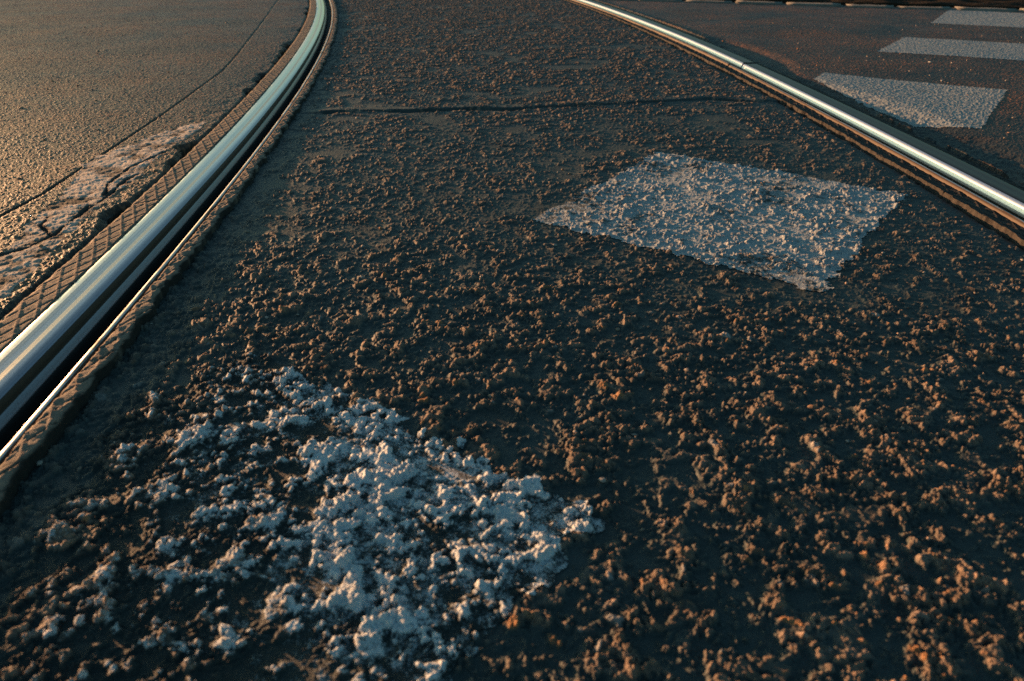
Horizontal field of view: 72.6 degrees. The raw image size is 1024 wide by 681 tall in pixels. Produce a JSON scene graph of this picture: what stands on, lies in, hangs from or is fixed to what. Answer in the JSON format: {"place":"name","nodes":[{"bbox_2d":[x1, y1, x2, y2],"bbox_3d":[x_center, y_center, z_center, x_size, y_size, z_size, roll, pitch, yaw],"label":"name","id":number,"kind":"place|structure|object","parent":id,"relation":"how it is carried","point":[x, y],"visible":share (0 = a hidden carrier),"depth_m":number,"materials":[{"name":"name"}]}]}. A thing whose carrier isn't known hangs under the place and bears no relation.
{"place":"outdoors","nodes":[
{"label":"outdoors","id":0,"kind":"place"},
{"bbox_2d":[0,0,1023,680],"bbox_3d":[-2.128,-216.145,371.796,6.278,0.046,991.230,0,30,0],"label":"track bed","id":1,"kind":"object","parent":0,"point":[782,518],"visible":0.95,"depth_m":0.85,"materials":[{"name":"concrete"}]},
{"bbox_2d":[0,0,316,352],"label":"filler strip","id":2,"kind":"object","parent":1,"relation":"on","point":[23,315],"visible":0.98,"depth_m":1.21,"materials":[{"name":"rubber"}]},
{"bbox_2d":[0,0,333,464],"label":"tram rail","id":3,"kind":"object","parent":1,"relation":"on","point":[49,353],"visible":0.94,"depth_m":1.05,"materials":[{"name":"metal"}]},
{"bbox_2d":[0,0,338,517],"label":"filler strip","id":4,"kind":"object","parent":1,"relation":"on","point":[41,436],"visible":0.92,"depth_m":0.86,"materials":[{"name":"rubber"}]},
{"bbox_2d":[0,352,604,680],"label":"crosswalk stripe","id":5,"kind":"object","parent":1,"relation":"on","point":[216,524],"visible":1,"depth_m":0.58,"materials":[{"name":"paint"}]},
{"bbox_2d":[573,0,755,69],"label":"tram rail","id":6,"kind":"object","parent":1,"relation":"on","point":[722,56],"visible":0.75,"depth_m":3.40,"materials":[{"name":"metal"}]},
{"bbox_2d":[533,151,907,291],"bbox_3d":[0.398,-0.258,1.312,0.540,0.008,0.563,21,36,31],"label":"crosswalk stripe","id":7,"kind":"object","parent":1,"relation":"on","point":[704,207],"visible":1,"depth_m":1.26,"materials":[{"name":"paint"}]},
{"bbox_2d":[565,0,1023,249],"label":"filler strip","id":8,"kind":"object","parent":1,"relation":"on","point":[1003,227],"visible":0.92,"depth_m":1.61,"materials":[{"name":"rubber"}]},
{"bbox_2d":[628,12,1023,190],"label":"filler strip","id":9,"kind":"object","parent":1,"relation":"on","point":[944,150],"visible":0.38,"depth_m":1.80,"materials":[{"name":"rubber"}]},
{"bbox_2d":[728,63,1023,227],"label":"tram rail","id":10,"kind":"object","parent":1,"relation":"on","point":[999,196],"visible":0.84,"depth_m":1.64,"materials":[{"name":"metal"}]},
{"bbox_2d":[0,0,1023,319],"bbox_3d":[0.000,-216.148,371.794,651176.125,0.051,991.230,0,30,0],"label":"road","id":11,"kind":"structure","parent":0,"point":[68,118],"depth_m":2.62,"materials":[{"name":"grey asphalt"}]},
{"bbox_2d":[0,119,209,299],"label":"concrete patch","id":12,"kind":"object","parent":11,"relation":"on","point":[97,181],"visible":1,"depth_m":1.31,"materials":[{"name":"grey concrete"}]},
{"bbox_2d":[637,0,682,1],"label":"kerb stone","id":13,"kind":"object","parent":11,"relation":"on","point":[662,0],"visible":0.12,"depth_m":5.22,"materials":[{"name":"stone"}]},
{"bbox_2d":[685,0,731,2],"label":"kerb stone","id":14,"kind":"object","parent":11,"relation":"on","point":[708,1],"visible":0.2,"depth_m":5.14,"materials":[{"name":"stone"}]},
{"bbox_2d":[733,0,781,4],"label":"kerb stone","id":15,"kind":"object","parent":11,"relation":"on","point":[756,2],"visible":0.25,"depth_m":5.03,"materials":[{"name":"stone"}]},
{"bbox_2d":[786,2,842,6],"bbox_3d":[2.139,-2.339,4.973,0.388,0.124,0.134,10,32,18],"label":"kerb stone","id":16,"kind":"object","parent":11,"relation":"on","point":[816,4],"visible":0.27,"depth_m":4.92,"materials":[{"name":"stone"}]},
{"bbox_2d":[846,4,893,7],"bbox_3d":[2.480,-2.271,4.862,0.327,0.124,0.134,11,33,18],"label":"kerb stone","id":17,"kind":"object","parent":11,"relation":"on","point":[869,6],"visible":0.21,"depth_m":4.81,"materials":[{"name":"stone"}]},
{"bbox_2d":[814,73,1007,128],"bbox_3d":[1.172,-0.751,2.160,0.575,0.014,0.685,20,36,30],"label":"crosswalk stripe","id":18,"kind":"object","parent":11,"relation":"on","point":[912,103],"visible":1,"depth_m":2.14,"materials":[{"name":"paint"}]},
{"bbox_2d":[897,6,951,9],"bbox_3d":[2.798,-2.212,4.761,0.347,0.124,0.134,10,32,18],"label":"kerb stone","id":19,"kind":"object","parent":11,"relation":"on","point":[923,7],"visible":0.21,"depth_m":4.71,"materials":[{"name":"stone"}]},
{"bbox_2d":[877,37,1023,60],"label":"crosswalk stripe","id":20,"kind":"object","parent":11,"relation":"on","point":[983,49],"visible":1,"depth_m":3.06,"materials":[{"name":"paint"}]},
{"bbox_2d":[931,9,1023,27],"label":"crosswalk stripe","id":21,"kind":"object","parent":11,"relation":"on","point":[986,18],"visible":1,"depth_m":4.17,"materials":[{"name":"paint"}]},
{"bbox_2d":[952,6,1018,11],"bbox_3d":[3.141,-2.151,4.650,0.380,0.124,0.134,11,32,18],"label":"kerb stone","id":22,"kind":"object","parent":11,"relation":"on","point":[984,9],"visible":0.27,"depth_m":4.60,"materials":[{"name":"stone"}]},
{"bbox_2d":[685,0,1023,9],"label":"verge","id":23,"kind":"structure","parent":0,"point":[1014,4],"depth_m":4.86,"materials":[{"name":"soil"}]}
]}

